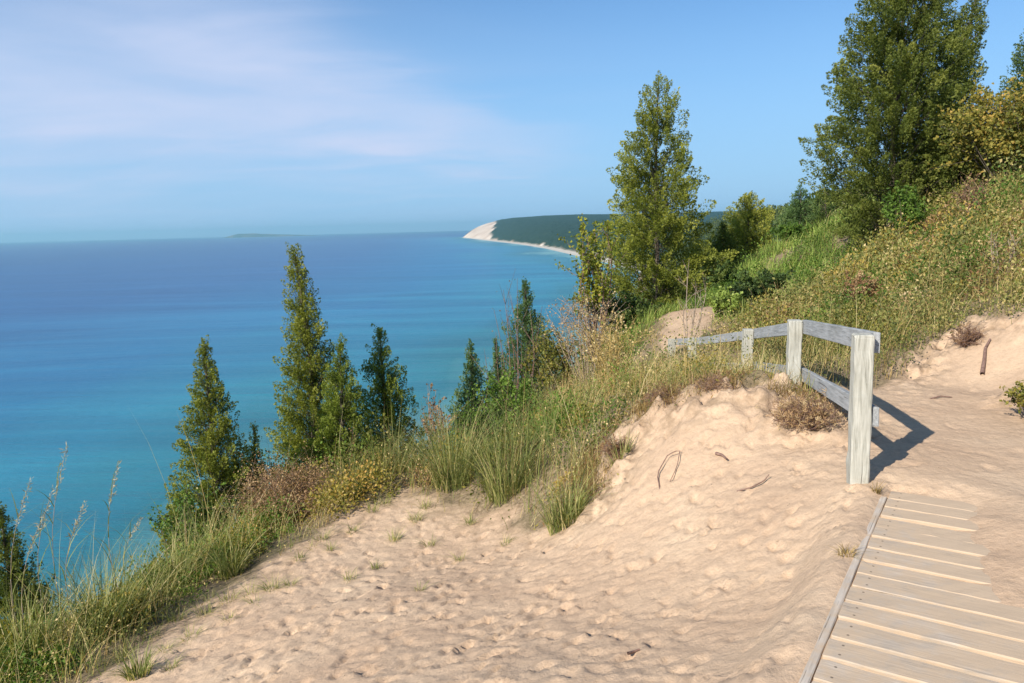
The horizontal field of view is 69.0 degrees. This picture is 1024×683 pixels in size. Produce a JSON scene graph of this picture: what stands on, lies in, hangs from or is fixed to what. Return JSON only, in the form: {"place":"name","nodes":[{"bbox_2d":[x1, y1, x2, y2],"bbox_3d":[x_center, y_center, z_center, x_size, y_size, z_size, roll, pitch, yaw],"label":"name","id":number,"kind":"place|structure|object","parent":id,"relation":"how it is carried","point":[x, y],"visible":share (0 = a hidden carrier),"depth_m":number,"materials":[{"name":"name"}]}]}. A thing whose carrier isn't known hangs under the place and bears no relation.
{"place":"outdoors","nodes":[
{"label":"outdoors","id":0,"kind":"place"},
{"bbox_2d":[224,233,312,237],"bbox_3d":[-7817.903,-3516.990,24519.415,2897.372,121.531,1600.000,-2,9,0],"label":"island","id":1,"kind":"structure","parent":0,"point":[252,235],"depth_m":23855.84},
{"bbox_2d":[0,230,638,627],"bbox_3d":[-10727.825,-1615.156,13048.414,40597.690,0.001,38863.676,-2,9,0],"label":"lake","id":2,"kind":"structure","parent":0,"point":[98,338],"depth_m":815.06,"materials":[{"name":"liquid"}]},
{"bbox_2d":[0,0,1023,242],"label":"sky","id":3,"kind":"structure","parent":0,"point":[120,119],"materials":[{"name":"blue"}]},
{"bbox_2d":[1,191,1023,682],"bbox_3d":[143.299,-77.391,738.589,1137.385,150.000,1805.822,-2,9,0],"label":"ground","id":4,"kind":"structure","parent":0,"point":[701,567],"depth_m":5.21,"materials":[{"name":"sand"}]},
{"bbox_2d":[0,481,36,641],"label":"seed stalk","id":5,"kind":"object","parent":4,"relation":"on","point":[17,513],"visible":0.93,"depth_m":5.69,"materials":[{"name":"beige plant"}]},
{"bbox_2d":[2,511,62,650],"bbox_3d":[-3.615,1.870,5.526,0.492,1.216,0.550,-4,9,-13],"label":"seed stalk","id":6,"kind":"object","parent":4,"relation":"on","point":[33,537],"visible":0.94,"depth_m":5.48,"materials":[{"name":"beige plant"}]},
{"bbox_2d":[0,501,65,639],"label":"cedar tree","id":7,"kind":"object","parent":4,"relation":"on","point":[6,545],"visible":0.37,"depth_m":7.60,"materials":[{"name":"green plant"}]},
{"bbox_2d":[15,485,74,631],"bbox_3d":[-3.850,1.834,6.182,0.420,1.385,0.555,-3,9,-8],"label":"seed stalk","id":8,"kind":"object","parent":4,"relation":"on","point":[39,541],"visible":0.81,"depth_m":6.09,"materials":[{"name":"beige plant"}]},
{"bbox_2d":[30,443,69,641],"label":"seed stalk","id":9,"kind":"object","parent":4,"relation":"on","point":[56,489],"visible":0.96,"depth_m":5.84,"materials":[{"name":"beige plant"}]},
{"bbox_2d":[0,568,108,676],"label":"grass clump","id":10,"kind":"object","parent":4,"relation":"on","point":[33,634],"visible":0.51,"depth_m":5.59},
{"bbox_2d":[40,500,100,644],"bbox_3d":[-3.388,1.827,5.830,0.279,1.244,0.646,-2,9,0],"label":"seed stalk","id":11,"kind":"object","parent":4,"relation":"on","point":[77,522],"visible":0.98,"depth_m":5.80,"materials":[{"name":"beige plant"}]},
{"bbox_2d":[0,538,211,641],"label":"grass clump","id":12,"kind":"object","parent":4,"relation":"on","point":[110,602],"visible":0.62,"depth_m":6.07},
{"bbox_2d":[86,460,144,597],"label":"seed stalk","id":13,"kind":"object","parent":4,"relation":"on","point":[111,489],"visible":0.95,"depth_m":6.27,"materials":[{"name":"beige plant"}]},
{"bbox_2d":[96,517,143,583],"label":"seed stalk","id":14,"kind":"object","parent":4,"relation":"on","point":[130,534],"visible":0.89,"depth_m":6.95,"materials":[{"name":"beige plant"}]},
{"bbox_2d":[80,629,163,677],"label":"grass tuft","id":15,"kind":"object","parent":4,"relation":"on","point":[126,647],"visible":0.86,"depth_m":5.52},
{"bbox_2d":[101,632,168,681],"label":"grass clump","id":16,"kind":"object","parent":4,"relation":"on","point":[148,666],"visible":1,"depth_m":5.08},
{"bbox_2d":[125,616,180,642],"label":"grass tuft","id":17,"kind":"object","parent":4,"relation":"on","point":[152,630],"visible":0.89,"depth_m":5.87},
{"bbox_2d":[146,639,180,657],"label":"grass tuft","id":18,"kind":"object","parent":4,"relation":"on","point":[165,648],"visible":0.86,"depth_m":5.48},
{"bbox_2d":[123,528,224,593],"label":"grass clump","id":19,"kind":"object","parent":4,"relation":"on","point":[175,570],"visible":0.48,"depth_m":7.08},
{"bbox_2d":[155,647,194,673],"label":"grass tuft","id":20,"kind":"object","parent":4,"relation":"on","point":[169,667],"visible":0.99,"depth_m":5.10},
{"bbox_2d":[151,600,202,626],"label":"grass tuft","id":21,"kind":"object","parent":4,"relation":"on","point":[172,617],"visible":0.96,"depth_m":6.16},
{"bbox_2d":[145,482,235,553],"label":"shrub","id":22,"kind":"object","parent":4,"relation":"on","point":[180,502],"visible":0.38,"depth_m":9.87,"materials":[{"name":"green plant"}]},
{"bbox_2d":[174,621,214,643],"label":"grass tuft","id":23,"kind":"object","parent":4,"relation":"on","point":[190,632],"visible":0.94,"depth_m":5.66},
{"bbox_2d":[191,590,220,600],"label":"grass tuft","id":24,"kind":"object","parent":4,"relation":"on","point":[206,595],"visible":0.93,"depth_m":6.50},
{"bbox_2d":[150,334,269,564],"bbox_3d":[-4.561,1.911,11.324,2.120,4.059,1.912,4,10,31],"label":"cedar tree","id":25,"kind":"object","parent":4,"relation":"on","point":[214,436],"visible":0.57,"depth_m":11.21,"materials":[{"name":"green plant"}]},
{"bbox_2d":[176,594,245,622],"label":"grass tuft","id":26,"kind":"object","parent":4,"relation":"on","point":[206,612],"visible":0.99,"depth_m":6.16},
{"bbox_2d":[175,524,280,580],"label":"grass clump","id":27,"kind":"object","parent":4,"relation":"on","point":[231,572],"visible":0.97,"depth_m":6.94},
{"bbox_2d":[201,580,256,611],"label":"grass tuft","id":28,"kind":"object","parent":4,"relation":"on","point":[226,598],"visible":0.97,"depth_m":6.38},
{"bbox_2d":[216,611,242,624],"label":"grass tuft","id":29,"kind":"object","parent":4,"relation":"on","point":[229,616],"visible":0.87,"depth_m":5.86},
{"bbox_2d":[243,421,271,504],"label":"cedar tree","id":30,"kind":"object","parent":4,"relation":"on","point":[254,429],"visible":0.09,"depth_m":11.93,"materials":[{"name":"green plant"}]},
{"bbox_2d":[236,573,278,599],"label":"grass tuft","id":31,"kind":"object","parent":4,"relation":"on","point":[249,588],"visible":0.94,"depth_m":6.38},
{"bbox_2d":[226,436,295,514],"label":"shrub","id":32,"kind":"object","parent":4,"relation":"on","point":[255,446],"visible":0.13,"depth_m":11.59,"materials":[{"name":"green plant"}]},
{"bbox_2d":[234,573,300,592],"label":"grass tuft","id":33,"kind":"object","parent":4,"relation":"on","point":[264,587],"visible":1,"depth_m":6.37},
{"bbox_2d":[191,427,369,538],"bbox_3d":[-2.477,1.649,8.812,1.904,1.188,1.990,-2,9,0],"label":"shrub","id":34,"kind":"object","parent":4,"relation":"on","point":[300,487],"visible":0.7,"depth_m":8.62,"materials":[{"name":"brown plant"}]},
{"bbox_2d":[278,577,303,590],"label":"grass tuft","id":35,"kind":"object","parent":4,"relation":"on","point":[284,582],"visible":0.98,"depth_m":6.41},
{"bbox_2d":[283,550,310,561],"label":"grass tuft","id":36,"kind":"object","parent":4,"relation":"on","point":[299,556],"visible":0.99,"depth_m":7.00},
{"bbox_2d":[264,242,358,482],"bbox_3d":[-3.604,1.062,13.395,2.171,5.700,2.565,3,10,29],"label":"cedar tree","id":37,"kind":"object","parent":4,"relation":"on","point":[310,364],"visible":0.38,"depth_m":13.05,"materials":[{"name":"green plant"}]},
{"bbox_2d":[304,516,342,545],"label":"grass tuft","id":38,"kind":"object","parent":4,"relation":"on","point":[327,537],"visible":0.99,"depth_m":7.41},
{"bbox_2d":[286,333,400,484],"bbox_3d":[-2.902,1.577,12.852,1.914,3.545,1.858,-2,9,0],"label":"cedar tree","id":39,"kind":"object","parent":4,"relation":"on","point":[335,408],"visible":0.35,"depth_m":12.57,"materials":[{"name":"green plant"}]},
{"bbox_2d":[304,456,388,504],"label":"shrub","id":40,"kind":"object","parent":4,"relation":"on","point":[356,489],"visible":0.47,"depth_m":8.52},
{"bbox_2d":[333,567,361,584],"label":"grass tuft","id":41,"kind":"object","parent":4,"relation":"on","point":[350,576],"visible":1,"depth_m":6.31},
{"bbox_2d":[344,521,364,535],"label":"grass tuft","id":42,"kind":"object","parent":4,"relation":"on","point":[353,528],"visible":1,"depth_m":7.51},
{"bbox_2d":[361,497,388,512],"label":"grass tuft","id":43,"kind":"object","parent":4,"relation":"on","point":[373,509],"visible":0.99,"depth_m":8.00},
{"bbox_2d":[368,559,388,569],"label":"grass tuft","id":44,"kind":"object","parent":4,"relation":"on","point":[376,566],"visible":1,"depth_m":6.56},
{"bbox_2d":[379,489,394,506],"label":"grass tuft","id":45,"kind":"object","parent":4,"relation":"on","point":[385,502],"visible":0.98,"depth_m":8.15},
{"bbox_2d":[377,524,403,543],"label":"grass tuft","id":46,"kind":"object","parent":4,"relation":"on","point":[393,538],"visible":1,"depth_m":7.23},
{"bbox_2d":[352,323,429,462],"bbox_3d":[-2.443,1.715,14.454,2.604,4.221,2.628,-2,9,0],"label":"cedar tree","id":47,"kind":"object","parent":4,"relation":"on","point":[389,382],"visible":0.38,"depth_m":14.22,"materials":[{"name":"green plant"}]},
{"bbox_2d":[404,509,429,525],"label":"grass tuft","id":48,"kind":"object","parent":4,"relation":"on","point":[417,518],"visible":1,"depth_m":7.65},
{"bbox_2d":[395,494,443,509],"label":"grass tuft","id":49,"kind":"object","parent":4,"relation":"on","point":[428,504],"visible":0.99,"depth_m":7.91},
{"bbox_2d":[414,535,444,546],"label":"grass tuft","id":50,"kind":"object","parent":4,"relation":"on","point":[433,543],"visible":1,"depth_m":6.99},
{"bbox_2d":[421,383,455,450],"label":"shrub","id":51,"kind":"object","parent":4,"relation":"on","point":[431,421],"visible":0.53,"depth_m":12.43,"materials":[{"name":"brown plant"}]},
{"bbox_2d":[358,398,535,493],"bbox_3d":[-0.671,1.081,8.365,2.123,1.135,2.274,1,9,18],"label":"grass clump","id":52,"kind":"object","parent":4,"relation":"on","point":[460,477],"visible":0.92,"depth_m":8.22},
{"bbox_2d":[432,547,466,562],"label":"grass tuft","id":53,"kind":"object","parent":4,"relation":"on","point":[456,558],"visible":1,"depth_m":6.49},
{"bbox_2d":[437,383,496,454],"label":"shrub","id":54,"kind":"object","parent":4,"relation":"on","point":[471,417],"visible":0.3,"depth_m":13.68,"materials":[{"name":"green plant"}]},
{"bbox_2d":[445,338,497,452],"bbox_3d":[-0.859,1.736,16.488,2.140,3.692,1.855,-2,9,0],"label":"cedar tree","id":55,"kind":"object","parent":4,"relation":"on","point":[472,368],"visible":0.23,"depth_m":16.21,"materials":[{"name":"green plant"}]},
{"bbox_2d":[460,510,490,525],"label":"grass tuft","id":56,"kind":"object","parent":4,"relation":"on","point":[469,521],"visible":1,"depth_m":7.35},
{"bbox_2d":[424,408,571,506],"bbox_3d":[-0.109,1.121,7.592,1.880,1.072,1.471,-5,10,-23],"label":"grass clump","id":57,"kind":"object","parent":4,"relation":"on","point":[498,489],"visible":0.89,"depth_m":7.57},
{"bbox_2d":[489,336,510,439],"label":"cedar tree","id":58,"kind":"object","parent":4,"relation":"on","point":[495,357],"visible":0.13,"depth_m":18.22,"materials":[{"name":"green plant"}]},
{"bbox_2d":[466,268,543,428],"bbox_3d":[-0.123,0.607,15.704,1.652,4.292,2.092,-2,9,0],"label":"shrub","id":59,"kind":"object","parent":4,"relation":"on","point":[518,362],"visible":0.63,"depth_m":15.63,"materials":[{"name":"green plant"}]},
{"bbox_2d":[0,284,1014,682],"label":"dune grass","id":60,"kind":"structure","parent":4,"relation":"on","point":[412,470],"depth_m":7.39,"materials":[{"name":"plant"}]},
{"bbox_2d":[471,365,544,429],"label":"shrub","id":61,"kind":"object","parent":4,"relation":"on","point":[498,386],"visible":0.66,"depth_m":12.72,"materials":[{"name":"green plant"}]},
{"bbox_2d":[501,532,514,545],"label":"grass tuft","id":62,"kind":"object","parent":4,"relation":"on","point":[509,541],"visible":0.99,"depth_m":6.66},
{"bbox_2d":[0,146,1023,682],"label":"herb leaves","id":63,"kind":"object","parent":4,"relation":"on","point":[976,226],"visible":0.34,"depth_m":10.34,"materials":[{"name":"plant"}]},
{"bbox_2d":[0,162,1023,682],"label":"olive scrub","id":64,"kind":"object","parent":4,"relation":"on","point":[364,478],"visible":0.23,"depth_m":8.47,"materials":[{"name":"green plant"}]},
{"bbox_2d":[0,156,1023,682],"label":"green scrub","id":65,"kind":"object","parent":4,"relation":"on","point":[36,658],"visible":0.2,"depth_m":9.55,"materials":[{"name":"green plant"}]},
{"bbox_2d":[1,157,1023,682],"bbox_3d":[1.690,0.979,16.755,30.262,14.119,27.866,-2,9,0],"label":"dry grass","id":66,"kind":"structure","parent":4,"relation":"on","point":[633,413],"depth_m":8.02,"materials":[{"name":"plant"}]},
{"bbox_2d":[489,276,561,413],"bbox_3d":[0.430,0.325,20.378,2.348,4.255,2.355,-9,12,-42],"label":"cedar tree","id":67,"kind":"object","parent":4,"relation":"on","point":[527,319],"visible":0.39,"depth_m":20.06,"materials":[{"name":"green plant"}]},
{"bbox_2d":[519,316,594,403],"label":"shrub","id":68,"kind":"object","parent":4,"relation":"on","point":[553,361],"visible":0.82,"depth_m":15.06,"materials":[{"name":"green plant"}]},
{"bbox_2d":[517,455,617,535],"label":"grass clump","id":69,"kind":"object","parent":4,"relation":"on","point":[570,510],"visible":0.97,"depth_m":6.44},
{"bbox_2d":[543,285,632,385],"bbox_3d":[1.289,-0.024,12.613,1.516,1.833,1.492,-2,9,0],"label":"shrub","id":70,"kind":"object","parent":4,"relation":"on","point":[578,324],"visible":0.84,"depth_m":12.59,"materials":[{"name":"brown plant"}]},
{"bbox_2d":[554,213,632,369],"bbox_3d":[2.052,-1.179,17.674,1.626,3.724,1.529,6,12,41],"label":"sapling","id":71,"kind":"object","parent":4,"relation":"on","point":[587,265],"visible":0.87,"depth_m":17.43,"materials":[{"name":"green plant"}]},
{"bbox_2d":[170,170,1023,556],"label":"brown scrub","id":72,"kind":"object","parent":4,"relation":"on","point":[418,472],"visible":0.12,"depth_m":9.66,"materials":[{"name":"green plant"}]},
{"bbox_2d":[567,310,659,394],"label":"shrub","id":73,"kind":"object","parent":4,"relation":"on","point":[602,353],"visible":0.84,"depth_m":9.29,"materials":[{"name":"pale twig"},{"name":"dry leaves"}]},
{"bbox_2d":[597,434,633,461],"bbox_3d":[0.953,0.944,6.697,0.399,0.287,0.443,2,9,21],"label":"root tangle","id":74,"kind":"object","parent":4,"relation":"on","point":[607,446],"visible":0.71,"depth_m":6.70,"materials":[{"name":"brown plant"}]},
{"bbox_2d":[595,423,641,466],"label":"grass clump","id":75,"kind":"object","parent":4,"relation":"on","point":[626,450],"visible":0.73,"depth_m":6.64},
{"bbox_2d":[587,286,663,338],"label":"shrub","id":76,"kind":"object","parent":4,"relation":"on","point":[635,303],"visible":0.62,"depth_m":18.01,"materials":[{"name":"green plant"}]},
{"bbox_2d":[627,648,639,654],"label":"twig","id":77,"kind":"object","parent":4,"relation":"on","point":[631,652],"visible":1,"depth_m":3.56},
{"bbox_2d":[572,70,738,318],"bbox_3d":[4.205,-3.964,21.697,4.782,7.548,4.443,-2,9,0],"label":"cedar tree","id":78,"kind":"object","parent":4,"relation":"on","point":[655,207],"visible":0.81,"depth_m":21.25,"materials":[{"name":"green plant"}]},
{"bbox_2d":[639,380,680,408],"bbox_3d":[1.444,0.482,6.968,0.545,0.310,0.619,2,9,22],"label":"root tangle","id":79,"kind":"object","parent":4,"relation":"on","point":[652,395],"visible":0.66,"depth_m":6.92,"materials":[{"name":"brown plant"}]},
{"bbox_2d":[484,185,851,431],"bbox_3d":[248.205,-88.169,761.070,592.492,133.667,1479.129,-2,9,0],"label":"woodland","id":80,"kind":"object","parent":4,"relation":"on","point":[778,210],"visible":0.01,"depth_m":663.84,"materials":[{"name":"plant"}]},
{"bbox_2d":[657,451,679,488],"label":"twig","id":81,"kind":"object","parent":4,"relation":"on","point":[661,466],"visible":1,"depth_m":5.94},
{"bbox_2d":[677,261,705,337],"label":"shrub","id":82,"kind":"object","parent":4,"relation":"on","point":[693,313],"visible":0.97,"depth_m":13.86,"materials":[{"name":"brown plant"}]},
{"bbox_2d":[687,370,739,391],"bbox_3d":[1.796,0.340,6.578,0.452,0.275,0.498,-2,9,0],"label":"root tangle","id":83,"kind":"object","parent":4,"relation":"on","point":[715,382],"visible":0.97,"depth_m":6.59,"materials":[{"name":"brown plant"}]},
{"bbox_2d":[702,259,738,289],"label":"shrub","id":84,"kind":"object","parent":4,"relation":"on","point":[719,273],"visible":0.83,"depth_m":19.81,"materials":[{"name":"green plant"}]},
{"bbox_2d":[699,221,742,282],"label":"spruce tree","id":85,"kind":"object","parent":4,"relation":"on","point":[721,242],"visible":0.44,"depth_m":24.66,"materials":[{"name":"green plant"}]},
{"bbox_2d":[704,286,742,318],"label":"shrub","id":86,"kind":"object","parent":4,"relation":"on","point":[720,301],"visible":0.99,"depth_m":15.58,"materials":[{"name":"green plant"}]},
{"bbox_2d":[716,190,776,270],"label":"cedar tree","id":87,"kind":"object","parent":4,"relation":"on","point":[743,230],"visible":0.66,"depth_m":25.43,"materials":[{"name":"green plant"}]},
{"bbox_2d":[737,474,768,490],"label":"twig","id":88,"kind":"object","parent":4,"relation":"on","point":[753,485],"visible":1,"depth_m":5.13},
{"bbox_2d":[723,266,795,307],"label":"shrub","id":89,"kind":"object","parent":4,"relation":"on","point":[766,280],"visible":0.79,"depth_m":15.55,"materials":[{"name":"green plant"}]},
{"bbox_2d":[668,319,880,483],"bbox_3d":[2.776,0.393,9.158,0.629,2.346,9.372,-1,9,5],"label":"fence","id":90,"kind":"object","parent":4,"relation":"on","point":[855,401],"visible":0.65,"depth_m":5.00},
{"bbox_2d":[557,158,1001,389],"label":"fresh grass","id":91,"kind":"structure","parent":4,"relation":"on","point":[780,247],"depth_m":19.72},
{"bbox_2d":[767,221,814,242],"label":"shrub","id":92,"kind":"object","parent":4,"relation":"on","point":[791,229],"visible":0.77,"depth_m":23.59,"materials":[{"name":"green plant"}]},
{"bbox_2d":[773,183,821,233],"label":"spruce tree","id":93,"kind":"object","parent":4,"relation":"on","point":[791,215],"visible":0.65,"depth_m":28.50,"materials":[{"name":"green plant"}]},
{"bbox_2d":[755,381,847,432],"bbox_3d":[2.268,0.519,5.753,0.726,0.424,0.600,6,11,39],"label":"root tangle","id":94,"kind":"object","parent":4,"relation":"on","point":[798,415],"visible":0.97,"depth_m":5.71,"materials":[{"name":"brown plant"}]},
{"bbox_2d":[806,179,842,228],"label":"cedar tree","id":95,"kind":"object","parent":4,"relation":"on","point":[826,211],"visible":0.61,"depth_m":23.60,"materials":[{"name":"green plant"}]},
{"bbox_2d":[828,542,871,563],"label":"grass tuft","id":96,"kind":"object","parent":4,"relation":"on","point":[843,550],"visible":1,"depth_m":3.62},
{"bbox_2d":[837,269,883,308],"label":"shrub","id":97,"kind":"object","parent":4,"relation":"on","point":[860,282],"visible":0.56,"depth_m":11.96,"materials":[{"name":"brown plant"}]},
{"bbox_2d":[723,160,1023,365],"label":"hillside plants","id":98,"kind":"object","parent":4,"relation":"on","point":[937,323],"visible":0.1,"depth_m":10.08,"materials":[{"name":"green plant"}]},
{"bbox_2d":[869,480,889,494],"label":"grass tuft","id":99,"kind":"object","parent":4,"relation":"on","point":[879,490],"visible":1,"depth_m":4.38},
{"bbox_2d":[798,0,983,246],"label":"cedar tree","id":100,"kind":"object","parent":4,"relation":"on","point":[905,68],"visible":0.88,"depth_m":16.41,"materials":[{"name":"green plant"}]},
{"bbox_2d":[881,180,937,237],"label":"shrub","id":101,"kind":"object","parent":4,"relation":"on","point":[910,202],"visible":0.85,"depth_m":15.27,"materials":[{"name":"green plant"}]},
{"bbox_2d":[798,491,1023,682],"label":"boardwalk","id":102,"kind":"structure","parent":4,"relation":"on","point":[916,617],"depth_m":3.04,"materials":[{"name":"wood"}]},
{"bbox_2d":[874,0,989,225],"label":"cedar tree","id":103,"kind":"object","parent":4,"relation":"on","point":[979,27],"visible":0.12,"depth_m":17.37,"materials":[{"name":"green plant"}]},
{"bbox_2d":[921,120,1001,189],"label":"shrub","id":104,"kind":"object","parent":4,"relation":"on","point":[962,175],"visible":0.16,"depth_m":16.44,"materials":[{"name":"green plant"}]},
{"bbox_2d":[943,322,988,347],"bbox_3d":[4.684,-0.067,7.718,0.455,0.323,0.421,-2,9,0],"label":"root tangle","id":105,"kind":"object","parent":4,"relation":"on","point":[966,338],"visible":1,"depth_m":7.66,"materials":[{"name":"brown plant"}]},
{"bbox_2d":[923,67,1023,189],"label":"shrub","id":106,"kind":"object","parent":4,"relation":"on","point":[999,138],"visible":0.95,"depth_m":14.91,"materials":[{"name":"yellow plant"}]},
{"bbox_2d":[947,173,1003,223],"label":"shrub","id":107,"kind":"object","parent":4,"relation":"on","point":[964,194],"visible":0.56,"depth_m":13.73,"materials":[{"name":"brown plant"}]},
{"bbox_2d":[980,338,990,374],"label":"twig","id":108,"kind":"object","parent":4,"relation":"on","point":[983,366],"visible":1,"depth_m":7.29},
{"bbox_2d":[981,225,1022,284],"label":"shrub","id":109,"kind":"object","parent":4,"relation":"on","point":[1010,231],"visible":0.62,"depth_m":9.56,"materials":[{"name":"green plant"}]},
{"bbox_2d":[999,28,1023,156],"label":"spruce tree","id":110,"kind":"object","parent":4,"relation":"on","point":[1016,59],"visible":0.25,"depth_m":19.39,"materials":[{"name":"green plant"}]},
{"bbox_2d":[999,380,1023,416],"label":"shrub","id":111,"kind":"object","parent":4,"relation":"on","point":[1017,396],"visible":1,"depth_m":5.75,"materials":[{"name":"green plant"}]},
{"bbox_2d":[462,211,739,271],"bbox_3d":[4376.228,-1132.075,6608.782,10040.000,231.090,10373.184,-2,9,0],"label":"hills","id":112,"kind":"structure","parent":0,"point":[539,231],"depth_m":5556.99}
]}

